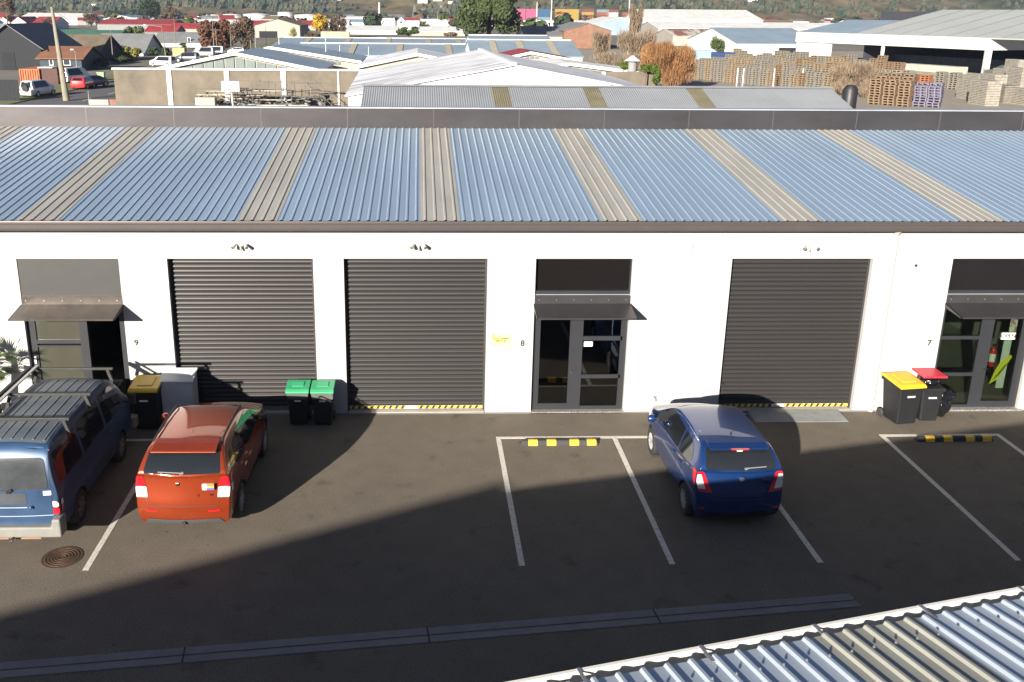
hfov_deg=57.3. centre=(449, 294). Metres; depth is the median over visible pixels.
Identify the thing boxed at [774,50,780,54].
pallet stack
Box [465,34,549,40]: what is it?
long shed
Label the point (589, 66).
roof
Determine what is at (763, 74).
pallet stack
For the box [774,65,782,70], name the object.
pallet stack
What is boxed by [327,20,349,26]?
distant house
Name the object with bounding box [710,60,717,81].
pallet stack
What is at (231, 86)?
sign
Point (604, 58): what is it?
scrub
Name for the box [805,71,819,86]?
pallet stack
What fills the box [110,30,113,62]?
utility pole
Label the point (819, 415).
ramp plate
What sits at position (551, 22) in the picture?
distant house
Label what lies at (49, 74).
rusty container
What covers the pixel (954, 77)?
pallet stack
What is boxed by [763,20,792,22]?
distant house
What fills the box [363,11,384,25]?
distant tree
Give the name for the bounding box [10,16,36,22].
shed
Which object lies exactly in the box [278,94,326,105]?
scrap heap
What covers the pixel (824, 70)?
pallet stack
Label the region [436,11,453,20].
distant tree
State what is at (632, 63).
roof vent
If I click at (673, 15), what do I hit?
white warehouse
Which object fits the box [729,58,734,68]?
pallet stack
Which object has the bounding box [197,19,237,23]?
distant house
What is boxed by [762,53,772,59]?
pallet stack
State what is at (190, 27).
shed
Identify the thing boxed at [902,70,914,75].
pallet stack
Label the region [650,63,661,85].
ivy bush
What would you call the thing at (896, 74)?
pallet stack
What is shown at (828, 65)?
pallet stack
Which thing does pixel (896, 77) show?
pallet stack
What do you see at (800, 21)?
distant house
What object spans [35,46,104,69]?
house
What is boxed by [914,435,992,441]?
wheel stop
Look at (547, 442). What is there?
wheel stop
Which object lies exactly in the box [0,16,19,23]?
shed
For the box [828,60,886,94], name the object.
bare bush
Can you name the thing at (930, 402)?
wheelie bin
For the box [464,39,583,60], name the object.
long shed
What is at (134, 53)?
bush
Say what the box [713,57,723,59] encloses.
pallet stack
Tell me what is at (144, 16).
distant tree
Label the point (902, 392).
wheelie bin
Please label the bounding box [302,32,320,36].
bush
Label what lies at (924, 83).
pallet stack
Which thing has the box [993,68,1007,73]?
plank stack
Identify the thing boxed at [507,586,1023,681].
workshop building
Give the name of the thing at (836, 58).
pallet stack
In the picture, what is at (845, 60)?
pallet stack
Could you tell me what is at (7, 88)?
dark fence
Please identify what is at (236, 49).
parked car
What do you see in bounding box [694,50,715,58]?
shipping container
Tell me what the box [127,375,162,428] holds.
wheelie bin
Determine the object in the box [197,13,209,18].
distant tree
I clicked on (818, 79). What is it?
pallet stack
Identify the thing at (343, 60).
workshop bay
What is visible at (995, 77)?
plank stack
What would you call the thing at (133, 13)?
distant tree
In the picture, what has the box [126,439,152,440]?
parking line
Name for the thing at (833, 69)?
pallet stack
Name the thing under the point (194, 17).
distant house
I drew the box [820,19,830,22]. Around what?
distant house
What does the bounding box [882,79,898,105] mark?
pallet stack
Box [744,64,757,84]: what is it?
pallet stack
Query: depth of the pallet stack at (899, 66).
132.79 m
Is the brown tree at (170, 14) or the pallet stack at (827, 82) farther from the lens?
the brown tree at (170, 14)
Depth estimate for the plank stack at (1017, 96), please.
99.25 m
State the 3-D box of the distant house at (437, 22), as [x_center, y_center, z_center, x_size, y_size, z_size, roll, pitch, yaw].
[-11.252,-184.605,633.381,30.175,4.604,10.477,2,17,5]
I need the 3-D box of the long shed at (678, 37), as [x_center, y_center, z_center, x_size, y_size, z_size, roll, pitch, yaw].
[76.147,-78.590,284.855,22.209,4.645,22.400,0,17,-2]
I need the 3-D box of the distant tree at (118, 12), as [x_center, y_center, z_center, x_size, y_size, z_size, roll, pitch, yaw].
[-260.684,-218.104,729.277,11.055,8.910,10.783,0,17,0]
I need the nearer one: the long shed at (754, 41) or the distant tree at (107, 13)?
the long shed at (754, 41)
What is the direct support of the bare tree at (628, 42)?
on the timber yard ground at (950, 100)
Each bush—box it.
[94,57,108,68]
[120,46,141,59]
[179,43,186,47]
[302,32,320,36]
[443,32,456,37]
[619,61,627,71]
[640,63,652,85]
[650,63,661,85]
[710,36,725,51]
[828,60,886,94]
[858,79,874,97]
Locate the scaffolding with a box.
[195,79,340,105]
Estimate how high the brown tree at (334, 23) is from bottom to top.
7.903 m
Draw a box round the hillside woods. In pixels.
[1,0,1023,17]
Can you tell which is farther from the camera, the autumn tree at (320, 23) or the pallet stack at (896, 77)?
the autumn tree at (320, 23)
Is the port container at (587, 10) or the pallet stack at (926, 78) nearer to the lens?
the pallet stack at (926, 78)
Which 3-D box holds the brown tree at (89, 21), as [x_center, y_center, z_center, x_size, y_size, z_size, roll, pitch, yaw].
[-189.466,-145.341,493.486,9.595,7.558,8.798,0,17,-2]
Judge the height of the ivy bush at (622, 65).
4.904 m
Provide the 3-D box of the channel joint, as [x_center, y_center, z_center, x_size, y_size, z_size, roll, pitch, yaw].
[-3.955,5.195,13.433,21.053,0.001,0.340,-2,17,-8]
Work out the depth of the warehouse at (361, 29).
386.03 m
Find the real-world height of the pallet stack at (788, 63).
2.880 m
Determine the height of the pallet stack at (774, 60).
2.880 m
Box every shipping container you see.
[321,31,349,36]
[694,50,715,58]
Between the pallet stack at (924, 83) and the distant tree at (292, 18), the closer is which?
the pallet stack at (924, 83)
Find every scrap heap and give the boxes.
[194,92,245,104]
[238,97,280,105]
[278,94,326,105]
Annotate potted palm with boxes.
[0,339,24,413]
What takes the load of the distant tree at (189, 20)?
on the ground at (137, 62)
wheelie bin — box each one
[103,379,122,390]
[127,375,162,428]
[285,379,311,423]
[310,380,335,423]
[876,371,926,423]
[912,368,947,420]
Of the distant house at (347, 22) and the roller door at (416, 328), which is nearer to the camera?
the roller door at (416, 328)
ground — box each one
[0,18,863,103]
[578,49,1023,109]
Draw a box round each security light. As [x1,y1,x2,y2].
[231,242,247,250]
[410,242,426,250]
[802,243,819,251]
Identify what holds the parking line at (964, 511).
on the yard asphalt
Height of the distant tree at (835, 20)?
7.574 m
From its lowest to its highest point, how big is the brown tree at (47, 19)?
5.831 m
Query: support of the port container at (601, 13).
on the port container
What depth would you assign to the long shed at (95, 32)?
223.15 m
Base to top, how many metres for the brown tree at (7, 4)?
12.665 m
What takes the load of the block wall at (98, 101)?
on the side road
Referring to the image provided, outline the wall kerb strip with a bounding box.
[269,409,1023,414]
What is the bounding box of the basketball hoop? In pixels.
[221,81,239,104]
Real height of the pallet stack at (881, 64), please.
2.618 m
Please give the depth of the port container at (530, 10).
929.60 m
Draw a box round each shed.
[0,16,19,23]
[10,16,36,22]
[32,17,69,28]
[61,30,127,34]
[97,19,184,32]
[171,23,197,31]
[251,20,269,29]
[271,37,465,45]
[298,42,465,58]
[299,20,317,29]
[361,84,852,108]
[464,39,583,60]
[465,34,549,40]
[516,26,562,39]
[637,21,832,37]
[655,29,706,45]
[687,28,798,54]
[795,9,1023,72]
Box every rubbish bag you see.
[917,375,939,385]
[937,389,957,416]
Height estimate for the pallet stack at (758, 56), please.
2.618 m
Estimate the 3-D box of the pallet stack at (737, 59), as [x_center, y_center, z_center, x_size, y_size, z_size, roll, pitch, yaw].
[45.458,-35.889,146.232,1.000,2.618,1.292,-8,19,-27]
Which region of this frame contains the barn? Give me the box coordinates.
[0,22,82,69]
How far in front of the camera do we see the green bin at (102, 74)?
118.32 m
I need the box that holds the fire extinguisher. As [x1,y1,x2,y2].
[987,344,997,366]
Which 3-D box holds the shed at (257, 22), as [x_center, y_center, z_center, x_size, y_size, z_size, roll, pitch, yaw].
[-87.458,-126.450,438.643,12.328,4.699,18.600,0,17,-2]
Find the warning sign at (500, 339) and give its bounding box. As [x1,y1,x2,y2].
[491,334,510,345]
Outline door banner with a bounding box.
[995,339,1011,387]
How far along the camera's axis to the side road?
99.55 m
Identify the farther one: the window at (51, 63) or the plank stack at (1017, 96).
the window at (51, 63)
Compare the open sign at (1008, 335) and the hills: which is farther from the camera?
the hills
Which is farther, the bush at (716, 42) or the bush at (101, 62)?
the bush at (716, 42)
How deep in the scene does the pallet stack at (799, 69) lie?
124.84 m
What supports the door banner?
attached to the trading unit building at (556, 240)
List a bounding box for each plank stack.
[956,78,972,98]
[965,73,979,78]
[967,79,1001,105]
[979,73,1007,83]
[983,69,993,72]
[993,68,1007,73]
[998,84,1018,102]
[1004,59,1023,67]
[1005,67,1023,86]
[1010,87,1023,105]
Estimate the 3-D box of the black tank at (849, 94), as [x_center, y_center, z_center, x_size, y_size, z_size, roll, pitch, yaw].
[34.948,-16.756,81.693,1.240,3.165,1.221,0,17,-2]
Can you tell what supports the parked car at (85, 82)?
on the side road
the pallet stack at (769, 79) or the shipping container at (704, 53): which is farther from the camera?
the shipping container at (704, 53)
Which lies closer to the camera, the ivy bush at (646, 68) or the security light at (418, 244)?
the security light at (418, 244)
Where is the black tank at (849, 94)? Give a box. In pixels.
[842,85,857,108]
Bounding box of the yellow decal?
[989,355,1011,383]
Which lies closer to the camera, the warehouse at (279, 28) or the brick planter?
the brick planter
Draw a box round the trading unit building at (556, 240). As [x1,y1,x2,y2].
[0,104,1023,413]
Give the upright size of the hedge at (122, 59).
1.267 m
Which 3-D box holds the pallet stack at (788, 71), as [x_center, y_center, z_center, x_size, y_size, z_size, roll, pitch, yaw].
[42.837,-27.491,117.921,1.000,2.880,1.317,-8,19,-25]
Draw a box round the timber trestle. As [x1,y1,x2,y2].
[915,71,965,79]
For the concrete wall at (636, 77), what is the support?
on the scrub ground
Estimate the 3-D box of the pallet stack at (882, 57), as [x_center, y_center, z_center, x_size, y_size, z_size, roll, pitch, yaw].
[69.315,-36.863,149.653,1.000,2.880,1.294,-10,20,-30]
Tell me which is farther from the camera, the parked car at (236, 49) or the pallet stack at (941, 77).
the parked car at (236, 49)
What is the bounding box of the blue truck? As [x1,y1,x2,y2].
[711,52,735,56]
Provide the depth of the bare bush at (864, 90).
105.14 m
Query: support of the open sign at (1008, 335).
attached to the trading unit building at (556, 240)
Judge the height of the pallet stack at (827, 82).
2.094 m
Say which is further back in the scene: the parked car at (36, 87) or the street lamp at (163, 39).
the street lamp at (163, 39)
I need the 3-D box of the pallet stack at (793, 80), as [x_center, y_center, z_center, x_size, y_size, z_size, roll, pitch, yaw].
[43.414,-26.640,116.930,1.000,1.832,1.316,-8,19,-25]
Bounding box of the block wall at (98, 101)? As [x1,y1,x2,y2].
[88,99,109,104]
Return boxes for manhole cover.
[41,546,82,568]
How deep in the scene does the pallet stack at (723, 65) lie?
128.08 m
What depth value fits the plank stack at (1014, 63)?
135.34 m
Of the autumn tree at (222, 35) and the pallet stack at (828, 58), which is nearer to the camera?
the pallet stack at (828, 58)
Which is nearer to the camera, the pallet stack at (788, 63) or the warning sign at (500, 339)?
the warning sign at (500, 339)
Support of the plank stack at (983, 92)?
on the timber yard ground at (950, 100)
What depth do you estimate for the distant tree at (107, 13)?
820.67 m
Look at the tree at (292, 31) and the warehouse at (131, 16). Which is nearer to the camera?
the tree at (292, 31)
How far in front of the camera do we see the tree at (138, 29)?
234.54 m
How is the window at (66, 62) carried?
in the house at (86, 57)
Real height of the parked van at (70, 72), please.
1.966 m
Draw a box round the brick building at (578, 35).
[558,22,611,48]
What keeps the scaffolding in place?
on the ground at (137, 62)
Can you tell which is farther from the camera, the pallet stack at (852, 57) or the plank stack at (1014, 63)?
the pallet stack at (852, 57)
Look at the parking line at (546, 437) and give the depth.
20.46 m
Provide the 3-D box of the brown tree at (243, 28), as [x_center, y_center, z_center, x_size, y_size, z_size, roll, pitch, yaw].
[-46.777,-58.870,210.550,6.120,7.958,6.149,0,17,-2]
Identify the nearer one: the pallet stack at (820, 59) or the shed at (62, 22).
the pallet stack at (820, 59)
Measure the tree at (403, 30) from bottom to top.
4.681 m
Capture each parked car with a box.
[19,79,55,96]
[70,76,94,88]
[82,75,108,87]
[149,56,176,65]
[175,52,199,61]
[227,47,245,52]
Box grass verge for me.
[0,28,346,103]
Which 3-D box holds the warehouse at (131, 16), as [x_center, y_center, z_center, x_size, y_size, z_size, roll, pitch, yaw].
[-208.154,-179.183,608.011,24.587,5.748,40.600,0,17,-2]
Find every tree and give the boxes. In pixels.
[0,0,16,23]
[22,9,36,13]
[33,8,47,12]
[41,16,51,23]
[82,12,99,26]
[103,10,114,17]
[108,10,121,16]
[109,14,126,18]
[124,25,145,33]
[129,9,141,14]
[136,0,160,18]
[137,15,149,18]
[159,5,180,18]
[180,16,197,22]
[196,19,233,48]
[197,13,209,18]
[228,15,254,49]
[277,15,295,19]
[288,27,297,36]
[311,13,329,36]
[329,15,346,30]
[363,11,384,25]
[395,26,419,37]
[413,10,426,18]
[419,21,429,26]
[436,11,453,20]
[448,19,456,26]
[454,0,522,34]
[523,17,550,25]
[553,11,573,25]
[580,15,591,20]
[591,29,611,56]
[616,26,657,70]
[627,0,645,35]
[639,40,697,85]
[830,17,843,22]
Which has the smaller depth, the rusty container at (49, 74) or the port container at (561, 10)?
the rusty container at (49, 74)
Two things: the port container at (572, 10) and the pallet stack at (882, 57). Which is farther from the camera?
the port container at (572, 10)
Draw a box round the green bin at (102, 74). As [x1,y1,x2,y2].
[96,72,105,77]
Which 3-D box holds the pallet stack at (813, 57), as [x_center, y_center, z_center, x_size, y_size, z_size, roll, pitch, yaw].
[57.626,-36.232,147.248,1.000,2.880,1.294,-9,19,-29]
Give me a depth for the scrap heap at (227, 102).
83.81 m
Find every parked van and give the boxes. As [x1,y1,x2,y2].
[59,66,89,82]
[193,47,215,56]
[207,46,225,54]
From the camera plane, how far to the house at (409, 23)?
480.31 m
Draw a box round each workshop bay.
[157,47,335,68]
[264,43,367,68]
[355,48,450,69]
[500,48,579,60]
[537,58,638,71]
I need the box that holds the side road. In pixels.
[17,29,346,104]
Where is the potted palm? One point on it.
(8, 369)
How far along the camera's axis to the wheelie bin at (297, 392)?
20.80 m
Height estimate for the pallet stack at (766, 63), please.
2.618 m
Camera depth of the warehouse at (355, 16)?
760.97 m
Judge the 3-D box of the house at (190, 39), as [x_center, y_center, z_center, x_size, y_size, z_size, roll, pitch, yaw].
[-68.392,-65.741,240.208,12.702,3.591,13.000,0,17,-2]
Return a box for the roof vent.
[624,56,639,71]
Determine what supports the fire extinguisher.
attached to the trading unit building at (556, 240)
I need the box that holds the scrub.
[589,50,641,68]
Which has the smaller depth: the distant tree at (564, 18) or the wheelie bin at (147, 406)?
the wheelie bin at (147, 406)
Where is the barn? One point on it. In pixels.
(23, 45)
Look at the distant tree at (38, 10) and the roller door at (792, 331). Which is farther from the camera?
the distant tree at (38, 10)
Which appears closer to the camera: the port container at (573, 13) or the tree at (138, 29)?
the tree at (138, 29)
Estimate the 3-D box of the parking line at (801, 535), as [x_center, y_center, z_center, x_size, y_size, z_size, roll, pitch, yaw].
[6.232,3.847,18.196,0.100,0.005,4.880,0,17,-2]
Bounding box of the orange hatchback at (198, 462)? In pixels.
[136,402,268,526]
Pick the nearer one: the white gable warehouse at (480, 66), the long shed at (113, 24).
the white gable warehouse at (480, 66)
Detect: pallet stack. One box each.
[691,61,698,79]
[698,59,709,80]
[704,60,711,80]
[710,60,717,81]
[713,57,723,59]
[717,60,729,82]
[723,69,730,82]
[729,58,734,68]
[730,63,743,83]
[735,57,745,63]
[737,53,747,56]
[737,66,745,84]
[741,59,747,65]
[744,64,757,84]
[748,59,757,64]
[751,69,759,85]
[754,60,760,64]
[756,54,762,59]
[758,65,772,85]
[760,62,771,66]
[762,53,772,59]
[766,70,777,85]
[768,57,778,65]
[773,71,781,85]
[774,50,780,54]
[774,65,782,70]
[776,55,785,64]
[780,51,789,58]
[781,65,795,86]
[782,61,794,70]
[789,54,799,62]
[789,74,798,86]
[795,58,802,64]
[797,66,805,73]
[797,73,806,86]
[799,52,808,57]
[803,61,814,65]
[805,65,813,72]
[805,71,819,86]
[810,55,818,62]
[814,63,826,71]
[814,72,828,86]
[817,56,824,62]
[821,68,829,71]
[822,75,835,91]
[824,56,832,63]
[825,62,836,67]
[829,64,840,75]
[832,56,842,62]
[839,59,850,67]
[847,54,857,63]
[867,78,884,104]
[869,58,877,67]
[875,75,888,88]
[876,55,887,64]
[876,61,887,68]
[881,69,892,74]
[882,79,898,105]
[884,61,893,72]
[886,76,903,99]
[891,73,904,78]
[893,62,905,71]
[896,80,914,106]
[901,77,917,100]
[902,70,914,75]
[904,74,918,84]
[912,85,928,106]
[916,82,930,100]
[919,75,933,84]
[926,86,942,107]
[930,82,944,102]
[933,71,948,87]
[947,72,962,89]
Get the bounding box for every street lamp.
[144,24,165,55]
[197,16,213,45]
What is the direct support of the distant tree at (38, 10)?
on the ground at (137, 62)
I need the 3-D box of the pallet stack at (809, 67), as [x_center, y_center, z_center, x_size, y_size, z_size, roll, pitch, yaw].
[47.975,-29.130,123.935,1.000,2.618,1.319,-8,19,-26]
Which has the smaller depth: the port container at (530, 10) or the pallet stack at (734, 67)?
the pallet stack at (734, 67)
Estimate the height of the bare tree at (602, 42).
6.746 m
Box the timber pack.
[905,63,967,73]
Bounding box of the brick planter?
[109,99,115,104]
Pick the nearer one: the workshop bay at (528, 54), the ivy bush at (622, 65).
the ivy bush at (622, 65)
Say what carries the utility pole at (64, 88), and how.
on the side road
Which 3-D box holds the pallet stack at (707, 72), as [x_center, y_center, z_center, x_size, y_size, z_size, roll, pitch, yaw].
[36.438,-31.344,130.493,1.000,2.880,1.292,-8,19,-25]
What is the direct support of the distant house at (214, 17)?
on the ground at (137, 62)
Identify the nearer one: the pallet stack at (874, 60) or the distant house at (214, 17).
the pallet stack at (874, 60)
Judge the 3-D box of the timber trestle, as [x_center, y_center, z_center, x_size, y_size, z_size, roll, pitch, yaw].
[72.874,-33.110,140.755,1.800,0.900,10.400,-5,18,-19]
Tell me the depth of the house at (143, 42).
191.91 m
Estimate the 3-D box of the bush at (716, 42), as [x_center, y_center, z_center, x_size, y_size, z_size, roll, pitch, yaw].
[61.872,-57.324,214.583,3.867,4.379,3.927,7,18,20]
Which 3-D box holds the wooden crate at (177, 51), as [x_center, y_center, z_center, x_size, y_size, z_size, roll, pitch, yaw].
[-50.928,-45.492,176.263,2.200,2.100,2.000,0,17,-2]
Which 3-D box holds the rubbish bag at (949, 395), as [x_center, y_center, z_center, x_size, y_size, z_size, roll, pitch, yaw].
[11.445,2.497,21.643,0.634,0.675,0.423,0,17,-2]
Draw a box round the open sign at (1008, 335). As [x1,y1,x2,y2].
[1001,333,1015,338]
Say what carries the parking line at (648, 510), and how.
on the yard asphalt
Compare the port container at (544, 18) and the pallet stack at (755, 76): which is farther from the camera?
the port container at (544, 18)
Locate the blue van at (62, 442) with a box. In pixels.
[0,365,138,543]
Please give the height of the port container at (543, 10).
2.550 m
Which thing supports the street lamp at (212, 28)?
on the ground at (137, 62)
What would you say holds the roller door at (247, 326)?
in the trading unit building at (556, 240)
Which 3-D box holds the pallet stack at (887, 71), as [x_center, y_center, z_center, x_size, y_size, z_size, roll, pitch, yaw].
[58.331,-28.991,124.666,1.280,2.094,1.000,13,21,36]
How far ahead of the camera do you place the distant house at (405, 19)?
560.60 m
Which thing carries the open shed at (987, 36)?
on the timber yard ground at (950, 100)
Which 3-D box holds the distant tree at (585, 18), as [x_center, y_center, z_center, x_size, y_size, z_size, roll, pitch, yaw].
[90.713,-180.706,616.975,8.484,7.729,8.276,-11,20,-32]
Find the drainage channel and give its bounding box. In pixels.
[0,593,860,677]
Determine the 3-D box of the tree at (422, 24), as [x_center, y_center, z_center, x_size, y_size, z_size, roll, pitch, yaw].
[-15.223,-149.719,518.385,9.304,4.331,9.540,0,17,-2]
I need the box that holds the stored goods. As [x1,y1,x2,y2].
[894,54,1005,72]
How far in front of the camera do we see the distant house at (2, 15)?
550.50 m
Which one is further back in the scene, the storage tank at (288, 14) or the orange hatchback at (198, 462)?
the storage tank at (288, 14)
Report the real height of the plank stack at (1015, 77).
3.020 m
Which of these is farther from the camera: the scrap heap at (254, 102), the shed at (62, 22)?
the shed at (62, 22)
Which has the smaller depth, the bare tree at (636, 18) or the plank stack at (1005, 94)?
the plank stack at (1005, 94)
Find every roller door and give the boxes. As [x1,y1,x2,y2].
[168,259,316,412]
[344,259,486,412]
[718,259,870,410]
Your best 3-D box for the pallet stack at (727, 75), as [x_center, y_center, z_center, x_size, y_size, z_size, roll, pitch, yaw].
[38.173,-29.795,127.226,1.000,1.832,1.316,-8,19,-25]
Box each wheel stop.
[519,439,597,445]
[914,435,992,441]
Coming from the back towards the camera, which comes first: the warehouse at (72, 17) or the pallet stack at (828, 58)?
the warehouse at (72, 17)
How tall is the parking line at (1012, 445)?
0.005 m
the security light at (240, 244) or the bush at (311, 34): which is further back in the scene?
the bush at (311, 34)
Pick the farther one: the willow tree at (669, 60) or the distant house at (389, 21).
the distant house at (389, 21)
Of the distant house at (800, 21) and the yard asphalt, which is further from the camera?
the distant house at (800, 21)
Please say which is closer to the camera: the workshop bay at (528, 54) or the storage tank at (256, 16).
the workshop bay at (528, 54)
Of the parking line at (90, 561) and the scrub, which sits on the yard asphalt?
the parking line at (90, 561)
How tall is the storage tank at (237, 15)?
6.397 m
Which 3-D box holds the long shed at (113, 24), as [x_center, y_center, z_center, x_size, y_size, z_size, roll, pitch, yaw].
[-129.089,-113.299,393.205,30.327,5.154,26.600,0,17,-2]
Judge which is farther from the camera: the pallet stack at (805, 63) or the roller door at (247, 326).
the pallet stack at (805, 63)
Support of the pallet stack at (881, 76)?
on the timber yard ground at (950, 100)
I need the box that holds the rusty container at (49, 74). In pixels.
[19,66,72,83]
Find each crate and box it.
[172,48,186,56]
[195,97,216,104]
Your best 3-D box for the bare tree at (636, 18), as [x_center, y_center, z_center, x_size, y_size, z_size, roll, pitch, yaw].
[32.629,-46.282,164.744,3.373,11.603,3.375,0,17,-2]
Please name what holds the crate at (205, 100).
on the ground at (137, 62)
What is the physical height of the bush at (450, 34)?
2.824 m
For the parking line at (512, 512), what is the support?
on the yard asphalt
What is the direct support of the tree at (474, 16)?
on the ground at (137, 62)
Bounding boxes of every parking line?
[83,482,135,569]
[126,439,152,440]
[496,436,646,438]
[496,439,524,565]
[613,438,674,563]
[779,504,823,562]
[879,434,1000,435]
[881,436,1020,560]
[998,436,1023,454]
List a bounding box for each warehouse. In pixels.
[23,13,103,24]
[104,15,142,19]
[255,18,308,37]
[345,48,641,105]
[346,16,364,17]
[346,25,398,34]
[411,26,464,35]
[582,17,641,34]
[624,9,763,22]
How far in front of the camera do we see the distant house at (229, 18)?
527.29 m
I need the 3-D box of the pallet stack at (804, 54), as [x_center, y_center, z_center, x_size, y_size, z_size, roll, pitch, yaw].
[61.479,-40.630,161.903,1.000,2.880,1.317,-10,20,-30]
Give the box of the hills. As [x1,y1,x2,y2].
[0,0,1023,21]
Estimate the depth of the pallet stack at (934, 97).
95.15 m
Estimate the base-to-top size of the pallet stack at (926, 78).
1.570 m
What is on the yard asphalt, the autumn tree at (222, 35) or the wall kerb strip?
the wall kerb strip
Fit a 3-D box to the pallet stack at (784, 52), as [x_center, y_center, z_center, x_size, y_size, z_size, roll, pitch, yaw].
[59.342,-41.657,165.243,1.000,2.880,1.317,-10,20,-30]
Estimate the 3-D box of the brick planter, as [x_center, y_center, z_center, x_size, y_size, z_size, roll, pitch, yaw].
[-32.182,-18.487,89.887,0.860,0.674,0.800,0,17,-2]
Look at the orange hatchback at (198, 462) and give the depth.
16.34 m
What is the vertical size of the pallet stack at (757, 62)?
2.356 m
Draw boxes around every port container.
[525,14,537,16]
[526,9,537,11]
[538,9,549,11]
[538,14,549,16]
[538,17,549,19]
[555,9,566,11]
[567,9,578,11]
[567,12,578,14]
[581,12,593,14]
[582,9,593,11]
[596,12,607,14]
[607,12,617,14]
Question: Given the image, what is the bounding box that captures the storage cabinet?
[159,368,198,415]
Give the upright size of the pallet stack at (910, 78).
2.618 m
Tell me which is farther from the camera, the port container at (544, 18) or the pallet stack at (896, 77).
the port container at (544, 18)
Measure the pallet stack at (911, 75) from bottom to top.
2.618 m
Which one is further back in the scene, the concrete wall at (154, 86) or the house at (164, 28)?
the house at (164, 28)
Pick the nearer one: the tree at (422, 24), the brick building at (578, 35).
the brick building at (578, 35)
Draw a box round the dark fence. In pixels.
[0,80,19,100]
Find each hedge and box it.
[110,56,131,62]
[146,47,171,55]
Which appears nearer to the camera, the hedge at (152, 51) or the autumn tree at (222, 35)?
the hedge at (152, 51)
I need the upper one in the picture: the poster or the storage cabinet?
the poster
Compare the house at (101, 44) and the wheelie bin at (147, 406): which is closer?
the wheelie bin at (147, 406)
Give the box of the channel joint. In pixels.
[1,599,855,669]
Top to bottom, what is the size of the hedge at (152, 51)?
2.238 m
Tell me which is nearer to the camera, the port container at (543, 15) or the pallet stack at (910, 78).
the pallet stack at (910, 78)
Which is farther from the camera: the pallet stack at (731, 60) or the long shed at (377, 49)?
the long shed at (377, 49)
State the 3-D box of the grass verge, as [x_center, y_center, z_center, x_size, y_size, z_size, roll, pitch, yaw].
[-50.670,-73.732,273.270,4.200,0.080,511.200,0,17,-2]
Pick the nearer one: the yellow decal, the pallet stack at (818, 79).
the yellow decal
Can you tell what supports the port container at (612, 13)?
on the port container
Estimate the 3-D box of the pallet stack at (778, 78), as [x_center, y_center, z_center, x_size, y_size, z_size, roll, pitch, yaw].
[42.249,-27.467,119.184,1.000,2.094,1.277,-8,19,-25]
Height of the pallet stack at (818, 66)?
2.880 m
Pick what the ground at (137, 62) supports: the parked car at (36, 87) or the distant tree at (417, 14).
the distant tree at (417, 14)
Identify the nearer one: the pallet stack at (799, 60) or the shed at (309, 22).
the pallet stack at (799, 60)
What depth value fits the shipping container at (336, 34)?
244.87 m
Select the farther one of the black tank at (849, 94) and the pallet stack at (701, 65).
the pallet stack at (701, 65)
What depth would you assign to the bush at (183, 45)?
224.50 m
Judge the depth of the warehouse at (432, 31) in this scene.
366.38 m
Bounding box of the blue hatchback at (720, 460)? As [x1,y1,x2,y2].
[647,403,782,516]
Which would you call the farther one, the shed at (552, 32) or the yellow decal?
the shed at (552, 32)
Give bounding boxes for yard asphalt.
[0,411,1023,681]
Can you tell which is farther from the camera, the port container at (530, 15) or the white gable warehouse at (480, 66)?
the port container at (530, 15)
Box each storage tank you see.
[223,14,240,17]
[243,13,269,19]
[278,12,292,17]
[294,14,313,19]
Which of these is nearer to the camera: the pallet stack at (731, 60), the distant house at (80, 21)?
the pallet stack at (731, 60)
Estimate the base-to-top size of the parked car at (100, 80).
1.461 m
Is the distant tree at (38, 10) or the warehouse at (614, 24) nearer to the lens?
the warehouse at (614, 24)
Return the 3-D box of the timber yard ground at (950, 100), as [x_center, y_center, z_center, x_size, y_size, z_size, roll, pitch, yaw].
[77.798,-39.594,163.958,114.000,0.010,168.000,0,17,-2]
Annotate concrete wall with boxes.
[111,67,368,105]
[593,71,656,85]
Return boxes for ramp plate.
[747,409,848,421]
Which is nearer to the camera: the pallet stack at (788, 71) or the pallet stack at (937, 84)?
the pallet stack at (937, 84)
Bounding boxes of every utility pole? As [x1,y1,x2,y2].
[50,7,69,100]
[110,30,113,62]
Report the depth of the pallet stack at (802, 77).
115.54 m
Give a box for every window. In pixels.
[49,59,53,65]
[63,59,70,65]
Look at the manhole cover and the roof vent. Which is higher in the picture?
the roof vent
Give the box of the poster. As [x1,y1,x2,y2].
[1009,319,1017,331]
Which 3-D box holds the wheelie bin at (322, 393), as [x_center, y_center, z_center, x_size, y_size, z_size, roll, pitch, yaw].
[-2.834,2.424,21.026,0.520,0.946,0.634,0,17,-2]
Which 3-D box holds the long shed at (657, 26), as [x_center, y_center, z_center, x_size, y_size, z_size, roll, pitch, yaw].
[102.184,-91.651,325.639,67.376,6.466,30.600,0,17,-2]
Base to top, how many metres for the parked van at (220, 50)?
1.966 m
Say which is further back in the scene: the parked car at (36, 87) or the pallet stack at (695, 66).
the pallet stack at (695, 66)
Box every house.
[0,13,12,18]
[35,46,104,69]
[67,34,123,59]
[77,17,96,24]
[101,33,162,55]
[144,25,185,35]
[156,32,210,46]
[185,15,197,20]
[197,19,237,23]
[202,15,218,19]
[218,15,234,18]
[219,18,238,19]
[262,16,280,19]
[327,19,365,25]
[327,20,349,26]
[345,18,394,25]
[397,17,405,28]
[403,18,420,21]
[406,20,419,28]
[418,0,427,2]
[420,19,447,25]
[535,20,582,25]
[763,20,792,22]
[793,21,808,22]
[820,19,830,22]

